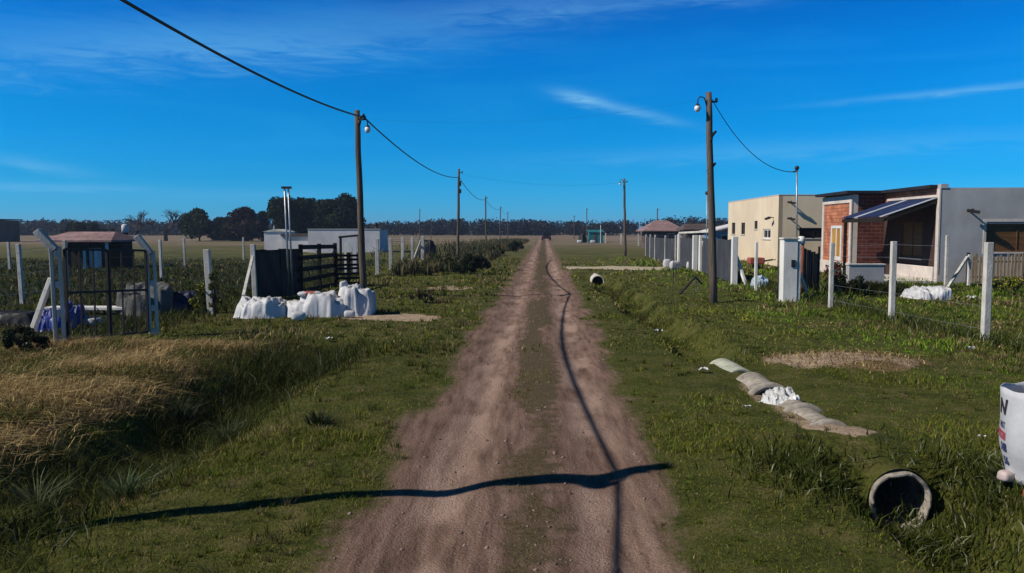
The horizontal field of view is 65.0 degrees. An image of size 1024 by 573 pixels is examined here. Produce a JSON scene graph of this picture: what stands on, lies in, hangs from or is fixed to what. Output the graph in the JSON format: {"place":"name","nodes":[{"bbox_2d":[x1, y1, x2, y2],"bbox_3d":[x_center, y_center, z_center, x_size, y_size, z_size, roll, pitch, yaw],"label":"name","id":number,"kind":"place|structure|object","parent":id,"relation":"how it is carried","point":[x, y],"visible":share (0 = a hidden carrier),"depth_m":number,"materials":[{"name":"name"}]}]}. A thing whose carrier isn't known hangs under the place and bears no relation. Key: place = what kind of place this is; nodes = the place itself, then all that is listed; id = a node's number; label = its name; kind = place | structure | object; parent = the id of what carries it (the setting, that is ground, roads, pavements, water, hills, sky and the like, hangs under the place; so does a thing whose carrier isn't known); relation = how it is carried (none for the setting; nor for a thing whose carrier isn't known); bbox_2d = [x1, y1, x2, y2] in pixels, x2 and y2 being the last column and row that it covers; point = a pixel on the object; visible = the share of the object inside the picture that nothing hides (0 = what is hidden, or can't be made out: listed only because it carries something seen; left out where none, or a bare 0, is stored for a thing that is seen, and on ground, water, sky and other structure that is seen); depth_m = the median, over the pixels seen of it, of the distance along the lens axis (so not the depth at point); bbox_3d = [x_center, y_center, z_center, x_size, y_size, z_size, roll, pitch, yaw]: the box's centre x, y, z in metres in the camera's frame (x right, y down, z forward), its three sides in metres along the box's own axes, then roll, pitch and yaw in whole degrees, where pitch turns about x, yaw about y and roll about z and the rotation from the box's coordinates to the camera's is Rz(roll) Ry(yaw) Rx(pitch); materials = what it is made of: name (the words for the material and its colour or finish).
{"place":"outdoors","nodes":[
{"label":"outdoors","id":0,"kind":"place"},
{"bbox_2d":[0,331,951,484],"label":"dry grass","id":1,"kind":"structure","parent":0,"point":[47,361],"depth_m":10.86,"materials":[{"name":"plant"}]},
{"bbox_2d":[0,231,1023,572],"bbox_3d":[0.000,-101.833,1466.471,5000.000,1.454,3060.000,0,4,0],"label":"ground","id":2,"kind":"structure","parent":0,"point":[468,429],"depth_m":8.70,"materials":[{"name":"plant"}]},
{"bbox_2d":[6,242,11,269],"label":"fence post","id":3,"kind":"object","parent":2,"relation":"on","point":[9,255],"visible":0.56,"depth_m":43.78,"materials":[{"name":"concrete"}]},
{"bbox_2d":[0,219,22,241],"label":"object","id":4,"kind":"structure","parent":2,"relation":"on","point":[9,231],"depth_m":139.76,"materials":[{"name":"metal"}]},
{"bbox_2d":[0,310,34,326],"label":"dark tarpaulin","id":5,"kind":"object","parent":2,"relation":"on","point":[22,317],"visible":0.57,"depth_m":18.26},
{"bbox_2d":[1,324,49,352],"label":"shrub","id":6,"kind":"object","parent":2,"relation":"on","point":[30,336],"visible":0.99,"depth_m":13.40,"materials":[{"name":"green plant"}]},
{"bbox_2d":[0,251,53,336],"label":"wire fence","id":7,"kind":"object","parent":2,"relation":"on","point":[27,292],"visible":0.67,"depth_m":13.84,"materials":[{"name":"metal"}]},
{"bbox_2d":[0,464,94,518],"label":"grass tuft","id":8,"kind":"object","parent":2,"relation":"on","point":[29,497],"visible":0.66,"depth_m":6.72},
{"bbox_2d":[36,308,77,331],"bbox_3d":[-10.112,0.715,17.817,0.890,0.517,0.953,-1,4,-11],"label":"blue tarpaulin","id":9,"kind":"object","parent":2,"relation":"on","point":[45,321],"visible":0.38,"depth_m":17.52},
{"bbox_2d":[59,300,86,325],"bbox_3d":[-10.158,0.625,18.583,0.636,0.616,0.877,-2,5,-29],"label":"blue tarpaulin","id":10,"kind":"object","parent":2,"relation":"on","point":[76,311],"visible":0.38,"depth_m":18.42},
{"bbox_2d":[60,222,87,233],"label":"tree","id":11,"kind":"object","parent":2,"relation":"on","point":[76,227],"visible":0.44,"depth_m":157.78,"materials":[{"name":"green plant"}]},
{"bbox_2d":[36,232,144,268],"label":"tiled shed","id":12,"kind":"structure","parent":2,"relation":"on","point":[107,240],"depth_m":45.50,"materials":[{"name":"brown tile"}]},
{"bbox_2d":[84,222,101,231],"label":"tree","id":13,"kind":"object","parent":2,"relation":"on","point":[92,227],"visible":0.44,"depth_m":157.28,"materials":[{"name":"green plant"}]},
{"bbox_2d":[83,316,102,325],"bbox_3d":[-9.755,0.802,18.604,0.503,0.206,0.353,0,4,0],"label":"sack","id":14,"kind":"object","parent":2,"relation":"on","point":[89,321],"visible":0.56,"depth_m":18.45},
{"bbox_2d":[30,229,158,345],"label":"double gate","id":15,"kind":"structure","parent":2,"relation":"on","point":[50,244],"depth_m":14.99,"materials":[{"name":"metal"}]},
{"bbox_2d":[44,306,145,309],"bbox_3d":[-10.624,0.612,20.696,2.600,0.200,0.400,0,4,0],"label":"plank bench","id":16,"kind":"object","parent":2,"relation":"on","point":[98,307],"visible":0.12,"depth_m":20.49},
{"bbox_2d":[121,224,128,234],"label":"water tank","id":17,"kind":"object","parent":2,"relation":"on","point":[124,228],"visible":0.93,"depth_m":49.74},
{"bbox_2d":[15,237,244,303],"bbox_3d":[-17.399,-1.432,40.442,2.241,2.055,34.708,-1,4,-9],"label":"wire fence","id":18,"kind":"object","parent":2,"relation":"on","point":[20,267],"visible":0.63,"depth_m":30.46,"materials":[{"name":"concrete"}]},
{"bbox_2d":[92,462,173,505],"bbox_3d":[-3.358,1.738,7.045,0.784,0.349,0.726,-3,5,-39],"label":"grass tuft","id":19,"kind":"object","parent":2,"relation":"on","point":[118,493],"visible":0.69,"depth_m":7.01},
{"bbox_2d":[126,211,156,234],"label":"tree","id":20,"kind":"object","parent":2,"relation":"on","point":[139,218],"visible":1,"depth_m":150.62,"materials":[{"name":"brown plant"}]},
{"bbox_2d":[115,282,173,315],"bbox_3d":[-9.544,0.303,20.968,1.548,0.851,1.259,-1,4,-11],"label":"netting heap","id":21,"kind":"object","parent":2,"relation":"on","point":[165,296],"visible":0.56,"depth_m":20.68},
{"bbox_2d":[161,210,187,240],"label":"tree","id":22,"kind":"object","parent":2,"relation":"on","point":[175,214],"visible":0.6,"depth_m":151.57,"materials":[{"name":"brown plant"}]},
{"bbox_2d":[145,391,214,425],"bbox_3d":[-4.231,1.564,10.121,0.909,0.484,1.056,1,4,10],"label":"grass tuft","id":23,"kind":"object","parent":2,"relation":"on","point":[182,408],"visible":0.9,"depth_m":10.19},
{"bbox_2d":[173,290,197,312],"bbox_3d":[-8.961,0.405,21.447,1.308,0.626,1.166,0,4,0],"label":"dark tarpaulin","id":24,"kind":"object","parent":2,"relation":"on","point":[181,298],"visible":0.41,"depth_m":21.13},
{"bbox_2d":[177,207,216,240],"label":"tree","id":25,"kind":"object","parent":2,"relation":"on","point":[194,222],"visible":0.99,"depth_m":145.96,"materials":[{"name":"green plant"}]},
{"bbox_2d":[188,282,213,312],"bbox_3d":[-8.154,0.313,21.139,0.604,0.911,0.646,3,5,39],"label":"shrub","id":26,"kind":"object","parent":2,"relation":"on","point":[200,290],"visible":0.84,"depth_m":21.00,"materials":[{"name":"green plant"}]},
{"bbox_2d":[203,249,213,313],"bbox_3d":[-7.955,-0.017,21.230,0.256,1.946,0.772,-1,4,-13],"label":"fence post","id":27,"kind":"object","parent":2,"relation":"on","point":[207,262],"visible":0.5,"depth_m":20.86,"materials":[{"name":"concrete"}]},
{"bbox_2d":[208,269,222,316],"bbox_3d":[-7.545,0.180,20.371,0.396,1.287,0.450,-3,5,-37],"label":"shrub","id":28,"kind":"object","parent":2,"relation":"on","point":[215,299],"visible":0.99,"depth_m":20.34,"materials":[{"name":"green plant"}]},
{"bbox_2d":[206,217,230,240],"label":"tree","id":29,"kind":"object","parent":2,"relation":"on","point":[219,233],"visible":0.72,"depth_m":156.18,"materials":[{"name":"green plant"}]},
{"bbox_2d":[190,412,259,447],"bbox_3d":[-3.241,1.657,9.223,0.874,0.467,0.952,0,4,0],"label":"grass tuft","id":30,"kind":"object","parent":2,"relation":"on","point":[224,432],"visible":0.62,"depth_m":9.18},
{"bbox_2d":[224,206,261,240],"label":"tree","id":31,"kind":"object","parent":2,"relation":"on","point":[243,221],"visible":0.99,"depth_m":147.88,"materials":[{"name":"green plant"}]},
{"bbox_2d":[237,244,257,317],"bbox_3d":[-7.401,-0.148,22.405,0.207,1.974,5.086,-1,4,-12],"label":"fence post","id":32,"kind":"object","parent":2,"relation":"on","point":[252,267],"visible":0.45,"depth_m":24.34,"materials":[{"name":"concrete"}]},
{"bbox_2d":[233,296,286,318],"bbox_3d":[-6.296,0.504,20.415,1.522,0.582,1.167,0,4,-6],"label":"tarpaulin heap","id":33,"kind":"object","parent":2,"relation":"on","point":[253,307],"visible":0.74,"depth_m":19.98,"materials":[{"name":"plastic"}]},
{"bbox_2d":[253,210,270,240],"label":"tree","id":34,"kind":"object","parent":2,"relation":"on","point":[264,220],"visible":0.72,"depth_m":150.77,"materials":[{"name":"green plant"}]},
{"bbox_2d":[256,248,300,297],"bbox_3d":[-7.335,-0.314,25.381,0.096,1.778,2.102,2,5,26],"label":"black sheet","id":35,"kind":"object","parent":2,"relation":"on","point":[271,271],"visible":0.86,"depth_m":25.18,"materials":[{"name":"plastic"}]},
{"bbox_2d":[263,226,294,249],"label":"white house","id":36,"kind":"structure","parent":2,"relation":"on","point":[272,239],"depth_m":79.88,"materials":[{"name":"paint"}]},
{"bbox_2d":[265,196,303,232],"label":"tree","id":37,"kind":"object","parent":2,"relation":"on","point":[275,213],"visible":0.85,"depth_m":137.78,"materials":[{"name":"green plant"}]},
{"bbox_2d":[281,186,293,298],"bbox_3d":[-6.788,-1.198,24.592,0.304,3.659,0.923,0,4,-6],"label":"service mast","id":38,"kind":"object","parent":2,"relation":"on","point":[286,187],"visible":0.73,"depth_m":24.49,"materials":[{"name":"metal"}]},
{"bbox_2d":[281,234,307,251],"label":"shed","id":39,"kind":"structure","parent":2,"relation":"on","point":[296,239],"depth_m":77.88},
{"bbox_2d":[291,311,305,320],"bbox_3d":[-5.131,0.709,19.331,0.343,0.226,0.278,-1,4,-17],"label":"sack","id":40,"kind":"object","parent":2,"relation":"on","point":[298,315],"visible":0.9,"depth_m":19.22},
{"bbox_2d":[293,197,316,233],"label":"tree","id":41,"kind":"object","parent":2,"relation":"on","point":[305,205],"visible":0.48,"depth_m":141.94,"materials":[{"name":"green plant"}]},
{"bbox_2d":[286,290,345,317],"bbox_3d":[-5.004,0.429,20.691,1.815,0.692,1.392,0,4,-3],"label":"tarpaulin heap","id":42,"kind":"object","parent":2,"relation":"on","point":[330,303],"visible":0.79,"depth_m":20.12,"materials":[{"name":"plastic"}]},
{"bbox_2d":[297,291,321,295],"bbox_3d":[-5.139,0.181,20.469,0.637,0.125,0.420,-1,4,-14],"label":"sack","id":43,"kind":"object","parent":42,"relation":"on","point":[303,293],"visible":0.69,"depth_m":20.29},
{"bbox_2d":[294,406,339,426],"bbox_3d":[-2.214,1.462,9.019,0.635,0.214,0.635,-1,4,-17],"label":"grass tuft","id":44,"kind":"object","parent":2,"relation":"on","point":[315,420],"visible":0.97,"depth_m":9.00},
{"bbox_2d":[298,243,336,291],"bbox_3d":[-6.814,-0.577,28.384,0.133,1.901,4.655,0,4,2],"label":"board fence","id":45,"kind":"object","parent":2,"relation":"on","point":[318,267],"visible":0.82,"depth_m":28.25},
{"bbox_2d":[305,198,334,228],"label":"tree","id":46,"kind":"object","parent":2,"relation":"on","point":[321,208],"visible":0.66,"depth_m":138.76,"materials":[{"name":"green plant"}]},
{"bbox_2d":[324,193,366,228],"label":"tree","id":47,"kind":"object","parent":2,"relation":"on","point":[343,212],"visible":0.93,"depth_m":137.01,"materials":[{"name":"green plant"}]},
{"bbox_2d":[334,252,359,285],"bbox_3d":[-6.299,-0.565,30.971,1.204,1.506,0.151,-3,5,-38],"label":"board fence","id":48,"kind":"object","parent":2,"relation":"on","point":[348,259],"visible":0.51,"depth_m":30.87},
{"bbox_2d":[308,223,387,252],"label":"white wall house","id":49,"kind":"structure","parent":2,"relation":"on","point":[323,236],"depth_m":75.88,"materials":[{"name":"paint"}]},
{"bbox_2d":[338,234,358,272],"bbox_3d":[-7.787,-1.490,38.618,1.059,2.050,0.100,0,4,0],"label":"door frame","id":50,"kind":"object","parent":2,"relation":"on","point":[346,246],"visible":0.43,"depth_m":38.56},
{"bbox_2d":[344,310,354,317],"bbox_3d":[-4.036,0.684,19.992,0.279,0.184,0.198,0,4,-6],"label":"sack","id":51,"kind":"object","parent":2,"relation":"on","point":[350,313],"visible":0.99,"depth_m":19.91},
{"bbox_2d":[338,283,376,315],"bbox_3d":[-4.105,0.334,20.983,1.097,0.814,1.296,0,4,-2],"label":"tarpaulin heap","id":52,"kind":"object","parent":2,"relation":"on","point":[358,299],"visible":0.75,"depth_m":20.50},
{"bbox_2d":[354,110,370,288],"bbox_3d":[-4.681,-2.438,25.459,0.548,6.212,0.248,1,4,20],"label":"utility pole","id":53,"kind":"object","parent":2,"relation":"on","point":[361,245],"visible":0.96,"depth_m":25.39,"materials":[{"name":"brown wood"}]},
{"bbox_2d":[120,0,364,117],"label":"power cable","id":54,"kind":"object","parent":53,"relation":"attached to","point":[130,4],"visible":1,"depth_m":14.15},
{"bbox_2d":[368,121,458,177],"bbox_3d":[-4.242,-6.386,41.702,0.048,0.723,32.913,0,4,1],"label":"power cable","id":55,"kind":"object","parent":53,"relation":"attached to","point":[370,123],"visible":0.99,"depth_m":32.30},
{"bbox_2d":[19,215,727,235],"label":"treeline","id":56,"kind":"object","parent":2,"relation":"on","point":[474,228],"visible":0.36,"depth_m":284.96,"materials":[{"name":"green plant"}]},
{"bbox_2d":[375,236,423,274],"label":"wire fence","id":57,"kind":"object","parent":2,"relation":"on","point":[421,241],"visible":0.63,"depth_m":46.79,"materials":[{"name":"concrete"}]},
{"bbox_2d":[408,289,434,302],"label":"shrub","id":58,"kind":"object","parent":2,"relation":"on","point":[420,294],"visible":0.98,"depth_m":23.98,"materials":[{"name":"green plant"}]},
{"bbox_2d":[314,237,529,275],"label":"brush","id":59,"kind":"object","parent":2,"relation":"on","point":[425,266],"visible":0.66,"depth_m":60.13,"materials":[{"name":"green plant"}]},
{"bbox_2d":[416,239,435,256],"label":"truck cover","id":60,"kind":"object","parent":2,"relation":"on","point":[429,246],"visible":0.6,"depth_m":63.44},
{"bbox_2d":[431,256,458,265],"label":"shrub","id":61,"kind":"object","parent":2,"relation":"on","point":[449,259],"visible":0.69,"depth_m":44.36,"materials":[{"name":"green plant"}]},
{"bbox_2d":[456,169,462,255],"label":"utility pole","id":62,"kind":"object","parent":2,"relation":"on","point":[458,204],"visible":0.92,"depth_m":58.18,"materials":[{"name":"brown wood"}]},
{"bbox_2d":[451,253,481,272],"bbox_3d":[-2.189,-1.105,39.132,1.355,1.140,1.415,2,5,31],"label":"shrub","id":63,"kind":"object","parent":2,"relation":"on","point":[467,263],"visible":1,"depth_m":38.86,"materials":[{"name":"green plant"}]},
{"bbox_2d":[473,256,491,268],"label":"shrub","id":64,"kind":"object","parent":2,"relation":"on","point":[486,264],"visible":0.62,"depth_m":44.42,"materials":[{"name":"green plant"}]},
{"bbox_2d":[0,265,1023,572],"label":"weeds","id":65,"kind":"object","parent":2,"relation":"on","point":[806,463],"visible":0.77,"depth_m":7.82,"materials":[{"name":"green plant"}]},
{"bbox_2d":[508,240,523,251],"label":"shrub","id":66,"kind":"object","parent":2,"relation":"on","point":[514,245],"visible":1,"depth_m":76.72,"materials":[{"name":"green plant"}]},
{"bbox_2d":[587,225,603,242],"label":"teal shed","id":67,"kind":"structure","parent":2,"relation":"on","point":[596,236],"depth_m":129.77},
{"bbox_2d":[619,178,627,255],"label":"utility pole","id":68,"kind":"object","parent":2,"relation":"on","point":[624,209],"visible":0.98,"depth_m":65.66,"materials":[{"name":"brown wood"}]},
{"bbox_2d":[636,220,679,247],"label":"hipped house","id":69,"kind":"structure","parent":2,"relation":"on","point":[660,228],"depth_m":92.83,"materials":[{"name":"pink tile"}]},
{"bbox_2d":[645,234,676,261],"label":"wire fence","id":70,"kind":"object","parent":2,"relation":"on","point":[660,249],"visible":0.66,"depth_m":53.63,"materials":[{"name":"concrete"}]},
{"bbox_2d":[679,276,702,293],"bbox_3d":[6.368,-0.055,28.262,0.229,0.605,1.624,4,5,41],"label":"metal bracket","id":71,"kind":"object","parent":2,"relation":"on","point":[689,283],"visible":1,"depth_m":28.10,"materials":[{"name":"black metal"}]},
{"bbox_2d":[676,224,707,250],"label":"grey shed","id":72,"kind":"structure","parent":2,"relation":"on","point":[689,227],"depth_m":80.46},
{"bbox_2d":[694,92,717,302],"bbox_3d":[5.855,-2.505,24.247,0.853,6.629,0.262,-1,4,-8],"label":"utility pole","id":73,"kind":"object","parent":2,"relation":"on","point":[713,296],"visible":0.98,"depth_m":24.18,"materials":[{"name":"brown wood"}]},
{"bbox_2d":[712,100,792,171],"bbox_3d":[7.309,-4.562,24.372,2.716,2.146,0.022,-1,4,-10],"label":"power cable","id":74,"kind":"object","parent":73,"relation":"attached to","point":[745,147],"visible":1,"depth_m":24.36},
{"bbox_2d":[700,224,727,239],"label":"blue house","id":75,"kind":"structure","parent":2,"relation":"on","point":[722,235],"depth_m":71.85,"materials":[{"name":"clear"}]},
{"bbox_2d":[677,234,757,290],"bbox_3d":[9.360,-1.326,37.867,0.584,2.188,17.814,0,4,3],"label":"wire fence","id":76,"kind":"object","parent":2,"relation":"on","point":[728,262],"visible":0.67,"depth_m":35.42,"materials":[{"name":"metal"}]},
{"bbox_2d":[710,358,750,371],"bbox_3d":[3.525,1.518,12.960,0.570,0.580,0.969,0,4,-3],"label":"sandbag","id":77,"kind":"object","parent":2,"relation":"on","point":[727,364],"visible":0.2,"depth_m":12.83,"materials":[{"name":"fabric"}]},
{"bbox_2d":[750,275,768,285],"bbox_3d":[9.438,-0.214,30.618,0.749,0.489,0.648,0,4,-6],"label":"pale blue bag","id":78,"kind":"object","parent":2,"relation":"on","point":[761,278],"visible":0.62,"depth_m":30.46,"materials":[{"name":"plastic"}]},
{"bbox_2d":[736,372,784,394],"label":"sandbags","id":79,"kind":"object","parent":2,"relation":"on","point":[757,383],"visible":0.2,"depth_m":11.32,"materials":[{"name":"fabric"}]},
{"bbox_2d":[747,257,775,269],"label":"red cart","id":80,"kind":"object","parent":2,"relation":"on","point":[761,260],"visible":0.83,"depth_m":43.24,"materials":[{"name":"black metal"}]},
{"bbox_2d":[728,194,823,266],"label":"cream house","id":81,"kind":"structure","parent":2,"relation":"on","point":[765,222],"depth_m":49.02,"materials":[{"name":"paint"}]},
{"bbox_2d":[761,229,770,239],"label":"window","id":82,"kind":"structure","parent":81,"relation":"in","point":[767,232],"depth_m":50.44,"materials":[{"name":"white glass"}]},
{"bbox_2d":[799,228,821,238],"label":"window","id":83,"kind":"structure","parent":81,"relation":"in","point":[809,233],"depth_m":47.89,"materials":[{"name":"black glass"}]},
{"bbox_2d":[758,386,800,404],"bbox_3d":[3.497,1.417,10.433,0.518,0.230,0.550,-1,4,-17],"label":"crumpled bag","id":84,"kind":"object","parent":2,"relation":"on","point":[776,396],"visible":0.7,"depth_m":10.35,"materials":[{"name":"white plastic"}]},
{"bbox_2d":[778,166,801,301],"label":"meter pillar","id":85,"kind":"structure","parent":2,"relation":"on","point":[789,268],"depth_m":24.65,"materials":[{"name":"concrete"}]},
{"bbox_2d":[779,399,823,411],"bbox_3d":[3.573,1.751,10.069,0.680,0.680,0.476,0,4,0],"label":"sandbag","id":86,"kind":"object","parent":2,"relation":"on","point":[791,405],"visible":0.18,"depth_m":9.82,"materials":[{"name":"fabric"}]},
{"bbox_2d":[798,236,804,294],"bbox_3d":[9.412,-0.586,26.185,0.260,2.102,0.234,0,4,0],"label":"orange pipe","id":87,"kind":"object","parent":2,"relation":"on","point":[802,238],"visible":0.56,"depth_m":26.08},
{"bbox_2d":[804,246,819,290],"bbox_3d":[10.522,-0.563,28.349,0.660,1.700,0.095,0,4,0],"label":"shade net","id":88,"kind":"object","parent":2,"relation":"on","point":[812,262],"visible":0.53,"depth_m":28.31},
{"bbox_2d":[792,408,847,425],"bbox_3d":[3.563,1.802,9.437,0.680,0.680,0.841,0,4,0],"label":"sandbag","id":89,"kind":"object","parent":2,"relation":"on","point":[814,417],"visible":0.16,"depth_m":9.34,"materials":[{"name":"fabric"}]},
{"bbox_2d":[824,261,844,277],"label":"shrub","id":90,"kind":"object","parent":2,"relation":"on","point":[837,267],"visible":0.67,"depth_m":32.51,"materials":[{"name":"red plant"}]},
{"bbox_2d":[823,274,864,293],"bbox_3d":[11.161,-0.061,26.925,1.264,0.771,0.933,0,4,0],"label":"shrub","id":91,"kind":"object","parent":2,"relation":"on","point":[856,281],"visible":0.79,"depth_m":26.78,"materials":[{"name":"green plant"}]},
{"bbox_2d":[845,263,885,283],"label":"wall","id":92,"kind":"structure","parent":2,"relation":"on","point":[864,270],"depth_m":29.07,"materials":[{"name":"paint"}]},
{"bbox_2d":[798,424,940,510],"bbox_3d":[3.553,1.746,8.240,0.982,0.496,1.810,0,4,0],"label":"earth cover","id":93,"kind":"object","parent":2,"relation":"on","point":[865,481],"visible":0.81,"depth_m":7.69,"materials":[{"name":"plant"}]},
{"bbox_2d":[867,469,931,530],"bbox_3d":[3.558,1.904,8.203,0.586,0.591,1.814,0,4,0],"label":"culvert pipe","id":94,"kind":"object","parent":2,"relation":"on","point":[884,480],"visible":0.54,"depth_m":7.53,"materials":[{"name":"concrete"}]},
{"bbox_2d":[828,241,993,340],"bbox_3d":[9.151,-0.001,19.105,0.221,2.208,7.043,0,4,-2],"label":"wire fence","id":95,"kind":"object","parent":2,"relation":"on","point":[987,278],"visible":0.72,"depth_m":16.65,"materials":[{"name":"concrete"}]},
{"bbox_2d":[815,184,1023,283],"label":"brick house","id":96,"kind":"structure","parent":2,"relation":"on","point":[909,220],"depth_m":33.47,"materials":[{"name":"paint"}]},
{"bbox_2d":[831,225,842,260],"bbox_3d":[16.090,-2.160,39.879,0.070,1.720,1.570,0,4,2],"label":"window","id":97,"kind":"structure","parent":96,"relation":"in","point":[836,231],"depth_m":39.74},
{"bbox_2d":[899,222,922,259],"bbox_3d":[17.428,-1.991,35.043,0.150,1.610,2.120,0,4,2],"label":"window","id":98,"kind":"structure","parent":96,"relation":"in","point":[911,231],"depth_m":35.10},
{"bbox_2d":[986,224,1023,253],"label":"window","id":99,"kind":"structure","parent":96,"relation":"in","point":[1007,238],"depth_m":32.55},
{"bbox_2d":[900,285,952,299],"bbox_3d":[13.273,0.167,25.786,1.570,0.443,1.252,0,4,-6],"label":"white sheet","id":100,"kind":"object","parent":2,"relation":"on","point":[930,292],"visible":0.9,"depth_m":25.32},
{"bbox_2d":[944,235,971,286],"bbox_3d":[16.964,-0.853,30.665,2.069,2.203,0.300,-3,5,-40],"label":"wire fence","id":101,"kind":"object","parent":2,"relation":"on","point":[946,263],"visible":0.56,"depth_m":30.29,"materials":[{"name":"concrete"}]},
{"bbox_2d":[966,253,1023,284],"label":"picket fence","id":102,"kind":"object","parent":2,"relation":"on","point":[974,276],"visible":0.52,"depth_m":31.45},
{"bbox_2d":[992,276,1008,291],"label":"shrub","id":103,"kind":"object","parent":2,"relation":"on","point":[995,283],"visible":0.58,"depth_m":28.13,"materials":[{"name":"green plant"}]},
{"bbox_2d":[997,470,1014,481],"bbox_3d":[4.250,1.627,6.913,0.131,0.093,0.112,-1,4,-17],"label":"sack","id":104,"kind":"object","parent":2,"relation":"on","point":[1005,475],"visible":0.99,"depth_m":6.87,"materials":[{"name":"fabric"}]},
{"bbox_2d":[998,382,1023,485],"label":"bulk bag","id":105,"kind":"object","parent":2,"relation":"on","point":[1011,433],"visible":0.98,"depth_m":6.82,"materials":[{"name":"white"}]},
{"bbox_2d":[1005,276,1023,291],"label":"shrub","id":106,"kind":"object","parent":2,"relation":"on","point":[1014,283],"visible":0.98,"depth_m":28.16,"materials":[{"name":"green plant"}]},
{"bbox_2d":[0,255,1023,572],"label":"grass","id":107,"kind":"structure","parent":0,"point":[824,311],"depth_m":11.92,"materials":[{"name":"plant"}]},
{"bbox_2d":[0,0,1023,228],"label":"sky","id":108,"kind":"structure","parent":0,"point":[108,112],"materials":[{"name":"blue"}]},
{"bbox_2d":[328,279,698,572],"bbox_3d":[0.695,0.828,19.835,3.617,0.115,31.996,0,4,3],"label":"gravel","id":109,"kind":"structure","parent":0,"point":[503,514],"depth_m":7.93,"materials":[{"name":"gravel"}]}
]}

